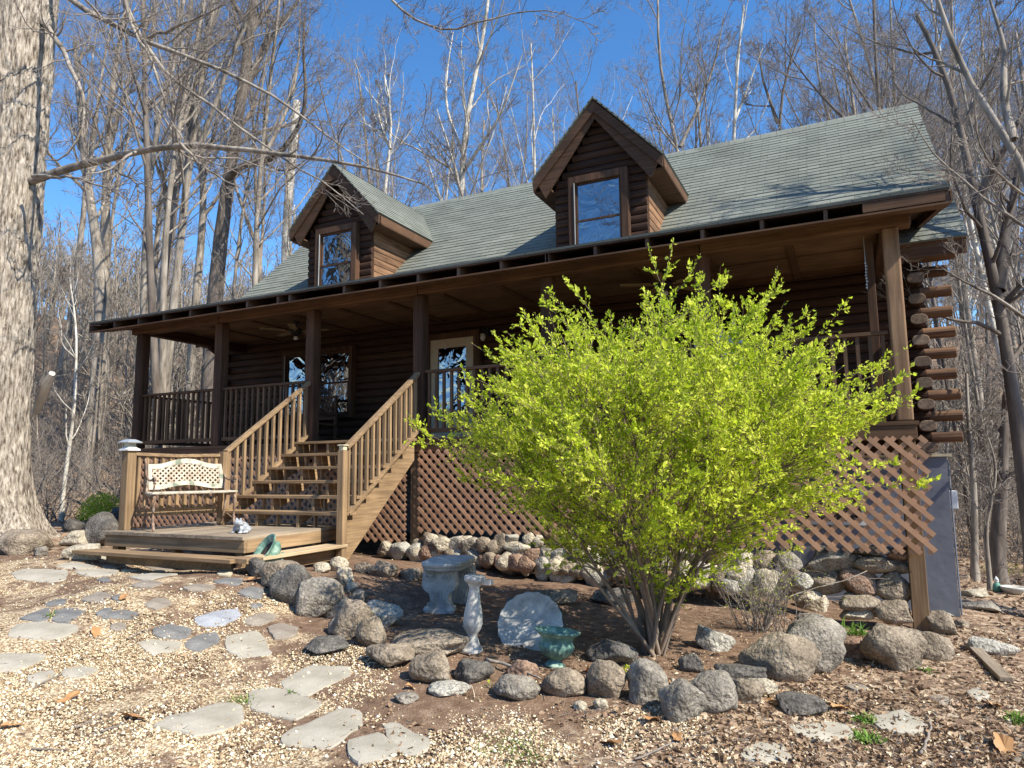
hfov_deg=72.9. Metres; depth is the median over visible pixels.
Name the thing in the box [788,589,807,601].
wall stone
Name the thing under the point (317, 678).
flagstone
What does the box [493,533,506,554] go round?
wall stone
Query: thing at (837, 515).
foundation window
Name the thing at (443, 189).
bare tree
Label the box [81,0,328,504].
bare tree
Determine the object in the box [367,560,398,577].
boulder
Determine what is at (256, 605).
flagstone
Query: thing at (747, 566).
wall stone
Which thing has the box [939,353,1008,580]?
bare tree
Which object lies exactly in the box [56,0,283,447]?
bare tree
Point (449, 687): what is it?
boulder
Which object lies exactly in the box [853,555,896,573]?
wall stone
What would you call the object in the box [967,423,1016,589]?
bare tree
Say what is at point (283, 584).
boulder
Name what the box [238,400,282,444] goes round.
porch chair
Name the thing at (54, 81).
bare tree
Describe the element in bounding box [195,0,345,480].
bare tree
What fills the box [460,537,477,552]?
wall stone
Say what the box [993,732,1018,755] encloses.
dry leaf
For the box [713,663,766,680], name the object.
boulder
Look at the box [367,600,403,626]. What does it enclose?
boulder
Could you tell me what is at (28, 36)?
tree
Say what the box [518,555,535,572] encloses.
wall stone
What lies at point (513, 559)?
wall stone
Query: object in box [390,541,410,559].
wall stone
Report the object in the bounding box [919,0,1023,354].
bare tree
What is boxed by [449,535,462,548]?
wall stone
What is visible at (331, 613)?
boulder
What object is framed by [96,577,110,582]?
flagstone
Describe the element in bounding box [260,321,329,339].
ceiling fan
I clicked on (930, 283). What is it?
bare tree
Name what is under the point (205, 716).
flagstone
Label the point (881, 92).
bare tree
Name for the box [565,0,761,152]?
bare tree
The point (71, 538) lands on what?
boulder
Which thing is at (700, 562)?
wall stone
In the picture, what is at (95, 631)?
dry leaf
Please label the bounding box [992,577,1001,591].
garden gnome
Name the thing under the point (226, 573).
flagstone
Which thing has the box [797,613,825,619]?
boulder
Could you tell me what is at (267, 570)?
boulder
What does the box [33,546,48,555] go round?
boulder
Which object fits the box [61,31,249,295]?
bare tree
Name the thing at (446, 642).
boulder
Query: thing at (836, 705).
dry leaf
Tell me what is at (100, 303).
bare tree
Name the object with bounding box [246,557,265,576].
boulder
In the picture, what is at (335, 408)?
porch chair
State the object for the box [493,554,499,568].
wall stone
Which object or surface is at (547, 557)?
wall stone
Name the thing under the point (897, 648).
boulder
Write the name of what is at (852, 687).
flagstone
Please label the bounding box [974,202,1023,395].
bare tree
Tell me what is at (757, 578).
wall stone
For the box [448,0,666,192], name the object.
bare tree
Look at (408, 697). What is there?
boulder
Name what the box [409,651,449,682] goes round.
boulder
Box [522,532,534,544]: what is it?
wall stone
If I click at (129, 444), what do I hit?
solar post lamp
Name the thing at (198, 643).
flagstone
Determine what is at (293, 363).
window
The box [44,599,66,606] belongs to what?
flagstone
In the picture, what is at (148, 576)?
flagstone
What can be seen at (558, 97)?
bare tree
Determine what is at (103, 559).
flagstone
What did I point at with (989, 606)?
boulder
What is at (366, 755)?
flagstone
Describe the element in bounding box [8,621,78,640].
flagstone
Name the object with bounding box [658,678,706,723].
boulder
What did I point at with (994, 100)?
bare tree
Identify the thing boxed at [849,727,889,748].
grass clump
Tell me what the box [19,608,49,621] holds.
flagstone
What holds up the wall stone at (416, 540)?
on the wall stone at (413, 546)
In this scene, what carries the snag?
on the ground
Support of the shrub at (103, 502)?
on the ground
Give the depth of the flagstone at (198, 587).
6.33 m
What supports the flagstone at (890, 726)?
on the ground
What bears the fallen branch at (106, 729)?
on the gravel
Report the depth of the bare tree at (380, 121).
28.90 m
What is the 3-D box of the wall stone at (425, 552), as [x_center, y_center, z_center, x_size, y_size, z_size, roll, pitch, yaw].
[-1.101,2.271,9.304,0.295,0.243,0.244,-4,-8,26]
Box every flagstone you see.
[0,653,45,673]
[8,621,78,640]
[11,569,67,582]
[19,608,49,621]
[27,670,54,683]
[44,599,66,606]
[51,607,84,623]
[56,562,96,569]
[62,666,97,678]
[74,568,118,577]
[81,592,111,603]
[95,608,111,616]
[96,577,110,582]
[98,556,105,562]
[101,610,139,619]
[102,563,128,567]
[110,623,126,631]
[111,594,121,601]
[121,568,140,571]
[128,573,177,580]
[131,580,162,587]
[138,639,181,654]
[144,566,175,572]
[144,598,170,610]
[152,624,190,639]
[153,702,243,736]
[182,584,215,591]
[185,632,219,651]
[194,609,240,626]
[213,578,242,585]
[217,569,234,576]
[224,631,271,658]
[238,586,263,599]
[244,612,275,625]
[248,688,321,720]
[250,603,262,608]
[268,623,297,640]
[280,708,362,749]
[281,665,350,696]
[347,732,397,766]
[382,722,430,756]
[740,741,791,763]
[787,722,853,742]
[845,683,868,692]
[872,710,927,735]
[929,695,950,703]
[967,687,989,701]
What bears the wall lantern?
attached to the log cabin
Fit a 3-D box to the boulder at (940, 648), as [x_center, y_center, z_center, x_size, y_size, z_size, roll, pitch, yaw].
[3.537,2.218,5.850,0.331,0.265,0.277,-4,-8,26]
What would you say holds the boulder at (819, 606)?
on the ground
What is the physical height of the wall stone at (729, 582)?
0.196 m
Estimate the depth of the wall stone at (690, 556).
7.87 m
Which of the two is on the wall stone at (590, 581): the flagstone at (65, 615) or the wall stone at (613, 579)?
the wall stone at (613, 579)
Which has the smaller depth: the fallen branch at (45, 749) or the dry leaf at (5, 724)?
the fallen branch at (45, 749)
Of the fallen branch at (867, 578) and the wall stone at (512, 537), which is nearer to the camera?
the fallen branch at (867, 578)
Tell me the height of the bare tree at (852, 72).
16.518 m
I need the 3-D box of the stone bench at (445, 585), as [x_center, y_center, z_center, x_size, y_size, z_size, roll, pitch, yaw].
[-0.622,1.977,6.854,0.436,0.497,0.667,-2,-7,12]
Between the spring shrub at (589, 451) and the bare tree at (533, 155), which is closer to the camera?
the spring shrub at (589, 451)
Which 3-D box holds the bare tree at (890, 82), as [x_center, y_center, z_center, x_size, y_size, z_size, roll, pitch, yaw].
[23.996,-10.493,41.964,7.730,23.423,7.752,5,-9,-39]
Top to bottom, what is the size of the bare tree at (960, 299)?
15.081 m
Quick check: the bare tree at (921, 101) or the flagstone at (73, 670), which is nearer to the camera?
the flagstone at (73, 670)
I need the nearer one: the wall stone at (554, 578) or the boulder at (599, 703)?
the boulder at (599, 703)
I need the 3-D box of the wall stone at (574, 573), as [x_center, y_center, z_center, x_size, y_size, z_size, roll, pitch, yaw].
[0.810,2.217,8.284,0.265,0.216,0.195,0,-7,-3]
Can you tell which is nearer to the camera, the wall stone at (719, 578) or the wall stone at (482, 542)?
the wall stone at (719, 578)
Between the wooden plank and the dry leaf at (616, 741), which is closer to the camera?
the dry leaf at (616, 741)
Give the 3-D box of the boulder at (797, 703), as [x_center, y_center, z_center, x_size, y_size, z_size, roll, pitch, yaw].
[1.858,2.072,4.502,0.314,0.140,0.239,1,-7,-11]
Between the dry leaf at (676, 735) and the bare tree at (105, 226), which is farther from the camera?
the bare tree at (105, 226)
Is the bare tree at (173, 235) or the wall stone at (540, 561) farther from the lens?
the bare tree at (173, 235)
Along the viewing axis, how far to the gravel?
4.12 m
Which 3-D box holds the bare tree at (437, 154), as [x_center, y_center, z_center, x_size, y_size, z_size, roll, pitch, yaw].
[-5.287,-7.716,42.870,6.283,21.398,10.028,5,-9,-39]
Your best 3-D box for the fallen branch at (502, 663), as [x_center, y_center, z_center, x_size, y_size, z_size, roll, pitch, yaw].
[0.022,2.010,4.916,0.518,0.060,0.071,-7,-9,41]
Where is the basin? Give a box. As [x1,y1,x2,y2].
[999,585,1023,593]
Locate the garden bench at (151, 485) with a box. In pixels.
[142,457,237,531]
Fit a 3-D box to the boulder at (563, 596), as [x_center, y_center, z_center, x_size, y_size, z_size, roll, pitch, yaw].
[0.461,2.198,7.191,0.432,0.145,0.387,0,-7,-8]
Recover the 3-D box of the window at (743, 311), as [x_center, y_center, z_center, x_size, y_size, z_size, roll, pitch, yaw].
[3.100,-0.492,10.377,0.960,1.390,0.142,-4,-8,26]
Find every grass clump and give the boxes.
[848,710,877,725]
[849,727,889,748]
[917,664,938,674]
[1002,710,1023,724]
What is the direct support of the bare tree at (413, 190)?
on the ground
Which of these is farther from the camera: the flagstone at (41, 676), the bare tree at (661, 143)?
the bare tree at (661, 143)
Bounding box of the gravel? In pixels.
[0,546,1023,767]
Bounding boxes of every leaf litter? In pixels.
[0,547,1023,767]
[43,448,1023,631]
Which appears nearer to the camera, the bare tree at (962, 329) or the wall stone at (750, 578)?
the wall stone at (750, 578)
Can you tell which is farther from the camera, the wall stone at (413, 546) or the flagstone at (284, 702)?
the wall stone at (413, 546)
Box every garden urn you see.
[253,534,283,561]
[535,626,579,667]
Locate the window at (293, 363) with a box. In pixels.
[282,350,305,420]
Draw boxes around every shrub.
[74,491,119,520]
[403,238,940,657]
[983,561,1023,576]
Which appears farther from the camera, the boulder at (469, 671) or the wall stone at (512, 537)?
the wall stone at (512, 537)
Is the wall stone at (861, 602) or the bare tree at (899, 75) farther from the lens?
the bare tree at (899, 75)
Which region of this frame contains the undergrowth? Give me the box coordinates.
[30,324,1023,564]
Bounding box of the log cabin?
[88,96,967,631]
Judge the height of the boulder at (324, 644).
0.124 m
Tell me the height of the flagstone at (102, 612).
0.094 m
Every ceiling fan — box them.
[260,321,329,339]
[620,271,693,295]
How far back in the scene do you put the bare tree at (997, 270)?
9.72 m
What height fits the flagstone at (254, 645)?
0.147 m
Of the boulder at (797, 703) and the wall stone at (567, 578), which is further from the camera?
the wall stone at (567, 578)
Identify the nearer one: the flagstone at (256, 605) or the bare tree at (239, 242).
the flagstone at (256, 605)
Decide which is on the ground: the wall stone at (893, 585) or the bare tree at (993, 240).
the bare tree at (993, 240)
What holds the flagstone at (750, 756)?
on the ground
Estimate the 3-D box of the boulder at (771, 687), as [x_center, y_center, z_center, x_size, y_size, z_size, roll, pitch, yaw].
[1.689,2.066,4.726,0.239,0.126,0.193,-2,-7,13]
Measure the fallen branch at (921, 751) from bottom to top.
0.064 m
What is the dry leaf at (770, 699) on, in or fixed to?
on the ground
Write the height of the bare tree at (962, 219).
19.934 m
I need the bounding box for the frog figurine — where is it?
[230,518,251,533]
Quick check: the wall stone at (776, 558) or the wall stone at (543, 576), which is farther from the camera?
the wall stone at (543, 576)
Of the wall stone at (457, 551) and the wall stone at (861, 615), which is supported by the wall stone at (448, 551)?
the wall stone at (457, 551)
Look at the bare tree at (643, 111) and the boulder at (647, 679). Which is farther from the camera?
the bare tree at (643, 111)
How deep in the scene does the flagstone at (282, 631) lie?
5.70 m
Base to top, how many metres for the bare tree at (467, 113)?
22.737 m
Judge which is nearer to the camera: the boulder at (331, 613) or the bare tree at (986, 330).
the boulder at (331, 613)
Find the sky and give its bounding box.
[37,0,1023,326]
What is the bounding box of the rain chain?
[863,237,867,288]
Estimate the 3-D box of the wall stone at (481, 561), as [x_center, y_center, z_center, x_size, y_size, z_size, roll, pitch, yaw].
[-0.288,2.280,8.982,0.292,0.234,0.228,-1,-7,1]
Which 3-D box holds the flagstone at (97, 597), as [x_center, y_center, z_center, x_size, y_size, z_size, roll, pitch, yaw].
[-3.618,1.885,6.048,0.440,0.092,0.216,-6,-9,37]
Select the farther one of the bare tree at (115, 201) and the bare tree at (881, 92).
the bare tree at (115, 201)
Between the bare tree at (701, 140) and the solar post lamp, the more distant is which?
the bare tree at (701, 140)
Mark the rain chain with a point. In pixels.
(865, 267)
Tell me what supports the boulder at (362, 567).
on the ground
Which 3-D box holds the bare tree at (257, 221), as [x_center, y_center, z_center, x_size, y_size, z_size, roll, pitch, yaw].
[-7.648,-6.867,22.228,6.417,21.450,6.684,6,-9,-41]
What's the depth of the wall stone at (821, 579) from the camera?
7.38 m
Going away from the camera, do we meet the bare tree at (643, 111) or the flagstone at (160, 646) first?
the flagstone at (160, 646)
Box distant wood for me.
[30,195,1023,547]
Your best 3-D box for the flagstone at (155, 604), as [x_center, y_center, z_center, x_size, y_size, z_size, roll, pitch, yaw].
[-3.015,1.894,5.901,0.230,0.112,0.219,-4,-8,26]
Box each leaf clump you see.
[834,616,852,634]
[846,620,868,635]
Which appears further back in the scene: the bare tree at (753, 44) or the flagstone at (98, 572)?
the bare tree at (753, 44)
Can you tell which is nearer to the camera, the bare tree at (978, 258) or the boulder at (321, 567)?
the boulder at (321, 567)
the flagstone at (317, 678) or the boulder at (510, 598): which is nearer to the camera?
the flagstone at (317, 678)
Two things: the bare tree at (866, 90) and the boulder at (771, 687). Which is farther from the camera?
the bare tree at (866, 90)
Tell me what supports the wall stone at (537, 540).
on the wall stone at (533, 553)
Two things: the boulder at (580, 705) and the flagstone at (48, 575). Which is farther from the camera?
the flagstone at (48, 575)
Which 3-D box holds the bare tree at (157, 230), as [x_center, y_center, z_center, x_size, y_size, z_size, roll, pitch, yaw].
[-16.350,-7.040,32.777,2.740,19.145,3.355,5,-9,-39]
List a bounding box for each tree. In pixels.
[0,0,611,537]
[32,2,90,397]
[37,242,109,520]
[46,21,135,490]
[50,0,172,455]
[50,0,176,395]
[53,1,180,262]
[54,0,346,506]
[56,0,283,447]
[58,0,299,447]
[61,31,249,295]
[65,0,277,314]
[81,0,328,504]
[133,49,199,386]
[135,156,195,301]
[150,0,284,446]
[152,0,374,287]
[160,10,318,281]
[188,0,319,299]
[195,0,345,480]
[242,66,302,282]
[289,13,424,204]
[297,84,451,205]
[300,151,332,211]
[312,1,443,206]
[320,88,370,182]
[369,0,543,200]
[377,118,423,205]
[380,103,487,205]
[410,122,484,203]
[411,37,544,204]
[418,108,504,198]
[443,40,559,192]
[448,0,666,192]
[470,62,584,193]
[484,0,711,150]
[487,157,514,186]
[518,61,629,172]
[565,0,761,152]
[614,86,662,133]
[617,59,720,153]
[643,63,715,152]
[653,0,827,153]
[661,14,777,151]
[673,74,775,141]
[707,0,850,143]
[714,0,1012,141]
[737,93,794,136]
[749,0,1000,168]
[769,0,975,131]
[772,0,917,125]
[775,0,1018,342]
[781,0,969,115]
[817,65,947,114]
[821,0,1023,567]
[827,0,1023,453]
[837,0,1023,547]
[854,0,1023,502]
[855,26,937,147]
[856,35,983,300]
[857,0,1023,390]
[858,12,1022,472]
[862,0,1023,374]
[870,35,956,133]
[885,79,1000,305]
[895,0,1023,250]
[901,3,1023,369]
[911,30,1022,400]
[913,17,1006,486]
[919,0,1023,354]
[923,92,949,346]
[929,117,1023,409]
[931,40,1023,411]
[931,134,1008,386]
[935,3,1023,131]
[938,91,1023,383]
[939,0,1023,415]
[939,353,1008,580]
[953,134,1023,396]
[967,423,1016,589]
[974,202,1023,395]
[989,385,1014,584]
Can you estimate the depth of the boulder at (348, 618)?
5.64 m
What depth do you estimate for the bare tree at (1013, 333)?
14.16 m
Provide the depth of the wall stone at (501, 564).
8.60 m
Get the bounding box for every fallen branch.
[31,748,68,750]
[32,672,64,688]
[74,714,104,727]
[101,723,124,732]
[485,658,541,679]
[634,728,716,759]
[758,571,866,610]
[851,578,882,579]
[919,714,931,754]
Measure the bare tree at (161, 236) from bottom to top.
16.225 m
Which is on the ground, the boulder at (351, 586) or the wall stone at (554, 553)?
the boulder at (351, 586)
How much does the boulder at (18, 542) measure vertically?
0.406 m
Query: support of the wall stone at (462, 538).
on the wall stone
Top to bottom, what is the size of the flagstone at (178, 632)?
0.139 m
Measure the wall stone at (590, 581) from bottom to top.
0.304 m
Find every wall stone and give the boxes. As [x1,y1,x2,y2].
[377,540,391,557]
[381,541,391,551]
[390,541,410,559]
[406,542,422,557]
[409,547,422,561]
[411,538,420,544]
[419,545,435,560]
[421,532,428,545]
[424,533,437,545]
[431,537,449,552]
[431,549,443,556]
[444,548,453,554]
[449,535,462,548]
[452,548,462,554]
[457,536,471,547]
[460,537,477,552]
[465,550,481,567]
[475,536,489,551]
[478,552,493,569]
[482,552,495,565]
[485,540,497,553]
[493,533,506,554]
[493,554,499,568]
[494,552,511,570]
[502,569,517,575]
[503,541,532,551]
[505,534,518,542]
[507,553,521,571]
[511,542,523,555]
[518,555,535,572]
[521,568,533,575]
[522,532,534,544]
[523,547,539,567]
[532,534,543,547]
[534,557,548,573]
[534,567,549,580]
[539,545,551,556]
[542,551,551,560]
[545,558,560,574]
[548,573,560,581]
[549,555,563,560]
[551,548,567,557]
[558,559,576,575]
[559,575,577,582]
[569,561,583,578]
[581,563,600,576]
[582,566,613,586]
[602,563,612,580]
[610,569,621,582]
[612,561,628,578]
[677,561,689,576]
[687,545,707,563]
[690,574,711,590]
[696,561,709,576]
[708,548,727,565]
[710,567,726,593]
[713,587,722,593]
[722,577,740,594]
[727,549,753,570]
[727,566,745,580]
[738,570,755,596]
[753,550,775,569]
[754,570,782,596]
[773,551,802,570]
[778,569,802,593]
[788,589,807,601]
[794,572,813,588]
[799,567,845,594]
[804,545,858,572]
[806,590,822,599]
[838,568,878,596]
[838,592,880,610]
[839,610,875,619]
[852,545,890,555]
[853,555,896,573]
[873,599,912,624]
[876,571,910,601]
[886,546,907,560]
[893,560,908,573]
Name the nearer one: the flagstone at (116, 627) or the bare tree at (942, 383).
the flagstone at (116, 627)
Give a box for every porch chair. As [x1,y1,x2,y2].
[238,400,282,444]
[294,395,337,441]
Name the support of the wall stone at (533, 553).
on the wall stone at (540, 561)
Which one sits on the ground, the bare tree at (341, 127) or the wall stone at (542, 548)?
the bare tree at (341, 127)
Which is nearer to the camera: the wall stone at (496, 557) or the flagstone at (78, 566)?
the flagstone at (78, 566)
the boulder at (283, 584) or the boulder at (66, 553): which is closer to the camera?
the boulder at (283, 584)
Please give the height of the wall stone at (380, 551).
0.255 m
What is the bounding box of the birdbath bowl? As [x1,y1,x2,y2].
[497,592,562,650]
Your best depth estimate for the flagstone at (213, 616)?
5.79 m
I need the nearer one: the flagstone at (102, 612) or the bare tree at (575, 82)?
the flagstone at (102, 612)
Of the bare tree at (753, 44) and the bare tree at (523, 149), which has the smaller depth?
the bare tree at (753, 44)
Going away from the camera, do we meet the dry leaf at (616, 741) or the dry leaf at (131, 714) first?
the dry leaf at (616, 741)
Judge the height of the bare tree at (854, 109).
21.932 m
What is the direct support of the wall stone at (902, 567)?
on the wall stone at (893, 585)
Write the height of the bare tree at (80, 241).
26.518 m
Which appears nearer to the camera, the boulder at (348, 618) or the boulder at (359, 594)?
the boulder at (348, 618)
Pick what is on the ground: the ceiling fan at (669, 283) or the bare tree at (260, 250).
the bare tree at (260, 250)
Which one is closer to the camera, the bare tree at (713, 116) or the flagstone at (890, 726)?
the flagstone at (890, 726)
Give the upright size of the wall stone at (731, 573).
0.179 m
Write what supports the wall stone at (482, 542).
on the wall stone at (481, 561)
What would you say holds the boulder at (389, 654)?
on the ground
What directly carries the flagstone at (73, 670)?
on the ground
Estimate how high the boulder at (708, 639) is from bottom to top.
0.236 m
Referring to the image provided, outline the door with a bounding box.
[430,336,472,437]
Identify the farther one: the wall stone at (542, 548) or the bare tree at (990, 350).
the bare tree at (990, 350)
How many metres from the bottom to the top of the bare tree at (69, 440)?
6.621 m
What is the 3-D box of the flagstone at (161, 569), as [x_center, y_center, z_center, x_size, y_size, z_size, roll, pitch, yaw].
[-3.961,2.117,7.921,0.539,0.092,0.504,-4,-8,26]
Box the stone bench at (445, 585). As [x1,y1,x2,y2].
[422,555,476,613]
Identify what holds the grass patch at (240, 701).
on the ground
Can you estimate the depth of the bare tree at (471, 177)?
29.64 m
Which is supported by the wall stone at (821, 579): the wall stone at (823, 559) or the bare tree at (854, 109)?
the wall stone at (823, 559)
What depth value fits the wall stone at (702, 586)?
7.57 m
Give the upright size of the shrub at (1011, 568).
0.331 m
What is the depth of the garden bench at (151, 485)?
8.73 m
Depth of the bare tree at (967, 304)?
23.57 m
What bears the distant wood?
on the ground
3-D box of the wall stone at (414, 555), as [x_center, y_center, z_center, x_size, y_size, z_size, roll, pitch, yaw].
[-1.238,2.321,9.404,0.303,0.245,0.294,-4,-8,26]
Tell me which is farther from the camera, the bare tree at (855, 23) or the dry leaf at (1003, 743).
the bare tree at (855, 23)
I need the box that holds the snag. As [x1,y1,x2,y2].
[274,99,300,262]
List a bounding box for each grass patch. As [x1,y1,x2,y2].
[215,692,259,707]
[455,683,493,703]
[456,724,562,767]
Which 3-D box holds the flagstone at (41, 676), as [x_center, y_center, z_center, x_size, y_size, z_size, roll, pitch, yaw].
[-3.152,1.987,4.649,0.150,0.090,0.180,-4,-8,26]
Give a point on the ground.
(402, 592)
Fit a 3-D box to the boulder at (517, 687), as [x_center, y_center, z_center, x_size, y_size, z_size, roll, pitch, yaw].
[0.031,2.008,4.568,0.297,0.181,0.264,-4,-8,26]
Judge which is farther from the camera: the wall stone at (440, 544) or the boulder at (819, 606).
the wall stone at (440, 544)
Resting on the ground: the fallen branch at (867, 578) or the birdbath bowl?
the birdbath bowl
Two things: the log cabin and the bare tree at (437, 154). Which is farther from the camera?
the bare tree at (437, 154)
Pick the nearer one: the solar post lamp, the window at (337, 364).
the solar post lamp
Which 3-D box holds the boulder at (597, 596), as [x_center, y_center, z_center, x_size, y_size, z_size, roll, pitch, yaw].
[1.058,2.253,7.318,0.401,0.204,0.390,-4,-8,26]
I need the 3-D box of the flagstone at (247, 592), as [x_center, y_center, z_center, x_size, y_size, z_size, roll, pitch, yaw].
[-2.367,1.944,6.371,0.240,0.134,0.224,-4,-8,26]
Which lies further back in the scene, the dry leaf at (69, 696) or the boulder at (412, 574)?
the boulder at (412, 574)
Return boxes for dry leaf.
[0,722,22,726]
[57,691,80,702]
[91,627,101,637]
[118,593,128,599]
[121,713,145,718]
[601,739,620,742]
[643,715,657,719]
[672,732,682,740]
[766,697,777,704]
[830,702,847,707]
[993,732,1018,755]
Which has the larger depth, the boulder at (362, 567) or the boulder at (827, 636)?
the boulder at (362, 567)
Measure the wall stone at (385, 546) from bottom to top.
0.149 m
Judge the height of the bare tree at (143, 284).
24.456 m
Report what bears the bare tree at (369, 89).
on the ground
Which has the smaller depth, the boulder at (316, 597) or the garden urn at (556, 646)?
the garden urn at (556, 646)
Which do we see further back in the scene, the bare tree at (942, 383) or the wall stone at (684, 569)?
the bare tree at (942, 383)
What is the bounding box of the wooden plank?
[964,641,1013,681]
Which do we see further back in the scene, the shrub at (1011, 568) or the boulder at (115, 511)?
the shrub at (1011, 568)
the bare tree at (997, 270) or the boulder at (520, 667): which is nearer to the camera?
the boulder at (520, 667)
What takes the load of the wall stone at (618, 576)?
on the wall stone at (613, 579)
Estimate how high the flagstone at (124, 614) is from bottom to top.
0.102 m
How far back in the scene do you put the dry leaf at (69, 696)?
4.33 m
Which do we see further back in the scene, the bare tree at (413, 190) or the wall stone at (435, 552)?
the bare tree at (413, 190)
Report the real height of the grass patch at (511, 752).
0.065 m
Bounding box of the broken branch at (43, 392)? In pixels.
[32,371,55,414]
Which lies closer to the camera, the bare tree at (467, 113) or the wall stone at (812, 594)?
the wall stone at (812, 594)
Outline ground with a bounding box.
[0,314,1023,767]
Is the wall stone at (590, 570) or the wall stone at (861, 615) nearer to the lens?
the wall stone at (861, 615)
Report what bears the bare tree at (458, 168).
on the ground
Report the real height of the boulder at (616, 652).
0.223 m
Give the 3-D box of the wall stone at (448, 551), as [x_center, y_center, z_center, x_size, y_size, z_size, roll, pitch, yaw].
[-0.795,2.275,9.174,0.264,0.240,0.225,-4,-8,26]
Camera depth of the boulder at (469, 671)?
4.79 m
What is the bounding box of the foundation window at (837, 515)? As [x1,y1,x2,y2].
[809,488,865,524]
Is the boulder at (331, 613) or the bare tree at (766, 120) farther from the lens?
the bare tree at (766, 120)
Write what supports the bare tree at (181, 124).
on the ground
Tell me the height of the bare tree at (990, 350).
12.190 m
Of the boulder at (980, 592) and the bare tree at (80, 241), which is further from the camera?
the bare tree at (80, 241)
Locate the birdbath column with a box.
[460,574,492,654]
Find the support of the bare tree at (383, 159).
on the ground
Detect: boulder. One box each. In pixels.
[0,528,53,555]
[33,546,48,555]
[58,530,87,545]
[61,518,84,531]
[61,543,100,559]
[84,512,117,545]
[110,507,118,520]
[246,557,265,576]
[259,560,298,586]
[268,564,312,605]
[295,576,344,617]
[304,635,348,653]
[313,562,330,572]
[323,597,346,618]
[327,598,374,638]
[330,556,348,570]
[336,566,353,584]
[346,582,358,590]
[349,588,366,600]
[354,562,372,572]
[356,616,386,646]
[365,643,414,666]
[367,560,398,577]
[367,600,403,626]
[391,628,469,655]
[393,691,418,703]
[399,568,422,581]
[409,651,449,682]
[428,679,471,696]
[452,659,493,683]
[493,674,540,700]
[505,659,538,679]
[506,596,564,626]
[534,588,577,604]
[541,667,585,696]
[573,700,586,709]
[585,638,637,664]
[585,659,626,698]
[589,587,633,606]
[593,698,608,709]
[627,658,668,705]
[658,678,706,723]
[678,653,704,672]
[690,670,737,713]
[695,624,735,651]
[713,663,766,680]
[734,678,765,704]
[738,631,821,682]
[747,678,777,694]
[775,691,827,715]
[785,614,846,672]
[796,595,828,612]
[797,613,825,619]
[844,636,864,659]
[859,623,927,671]
[921,631,954,661]
[926,610,957,634]
[954,619,969,627]
[959,601,1001,611]
[961,588,988,597]
[967,636,1020,655]
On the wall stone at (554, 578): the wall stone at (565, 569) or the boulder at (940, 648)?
the wall stone at (565, 569)
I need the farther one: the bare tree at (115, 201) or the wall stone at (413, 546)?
the bare tree at (115, 201)
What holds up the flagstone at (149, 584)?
on the ground
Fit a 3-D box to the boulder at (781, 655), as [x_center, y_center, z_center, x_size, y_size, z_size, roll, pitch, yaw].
[2.013,2.050,5.204,0.493,0.375,0.518,5,-9,-36]
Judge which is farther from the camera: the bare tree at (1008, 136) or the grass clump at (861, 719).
the bare tree at (1008, 136)
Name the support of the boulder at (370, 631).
on the ground
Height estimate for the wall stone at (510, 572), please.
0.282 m
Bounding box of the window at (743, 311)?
[684,302,752,397]
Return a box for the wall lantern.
[479,327,489,340]
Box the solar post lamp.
[118,439,142,450]
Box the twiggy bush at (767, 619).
[704,534,856,633]
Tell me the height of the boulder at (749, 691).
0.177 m
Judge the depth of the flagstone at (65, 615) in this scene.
5.58 m
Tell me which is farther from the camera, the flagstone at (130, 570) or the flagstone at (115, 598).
the flagstone at (130, 570)
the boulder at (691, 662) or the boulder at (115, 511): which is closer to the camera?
the boulder at (691, 662)
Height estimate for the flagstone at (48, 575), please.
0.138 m
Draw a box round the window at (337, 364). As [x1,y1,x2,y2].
[319,345,355,418]
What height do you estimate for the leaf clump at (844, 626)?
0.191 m
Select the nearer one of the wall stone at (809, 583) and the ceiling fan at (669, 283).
the wall stone at (809, 583)
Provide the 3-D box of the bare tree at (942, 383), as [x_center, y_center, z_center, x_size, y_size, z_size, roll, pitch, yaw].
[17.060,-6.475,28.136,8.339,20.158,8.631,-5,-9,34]
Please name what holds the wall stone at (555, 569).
on the wall stone at (565, 569)
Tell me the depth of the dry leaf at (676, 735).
3.96 m
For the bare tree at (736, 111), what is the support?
on the ground
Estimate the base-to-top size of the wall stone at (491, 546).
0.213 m
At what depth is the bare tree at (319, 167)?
40.79 m
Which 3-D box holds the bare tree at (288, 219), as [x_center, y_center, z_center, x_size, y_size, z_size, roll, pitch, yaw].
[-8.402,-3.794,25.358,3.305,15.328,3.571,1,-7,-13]
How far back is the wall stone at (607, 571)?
8.12 m
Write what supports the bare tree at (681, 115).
on the ground
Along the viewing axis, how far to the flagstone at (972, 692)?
4.77 m
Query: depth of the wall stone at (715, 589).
7.54 m
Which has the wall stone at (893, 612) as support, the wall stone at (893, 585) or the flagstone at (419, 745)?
the wall stone at (893, 585)
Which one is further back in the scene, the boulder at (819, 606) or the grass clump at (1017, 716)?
the boulder at (819, 606)
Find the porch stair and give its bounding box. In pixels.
[72,372,419,570]
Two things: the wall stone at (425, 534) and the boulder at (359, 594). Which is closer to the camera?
the boulder at (359, 594)
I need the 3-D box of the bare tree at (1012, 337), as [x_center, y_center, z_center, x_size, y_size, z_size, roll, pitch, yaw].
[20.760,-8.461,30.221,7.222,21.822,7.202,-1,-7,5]
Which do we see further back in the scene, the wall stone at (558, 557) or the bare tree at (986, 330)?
the bare tree at (986, 330)
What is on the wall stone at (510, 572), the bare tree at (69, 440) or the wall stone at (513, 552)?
the wall stone at (513, 552)
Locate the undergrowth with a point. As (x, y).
(42, 483)
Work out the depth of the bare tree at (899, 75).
38.02 m
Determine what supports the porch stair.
on the ground
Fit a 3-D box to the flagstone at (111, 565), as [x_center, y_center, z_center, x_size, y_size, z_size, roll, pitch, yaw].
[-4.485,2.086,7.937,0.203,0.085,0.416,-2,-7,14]

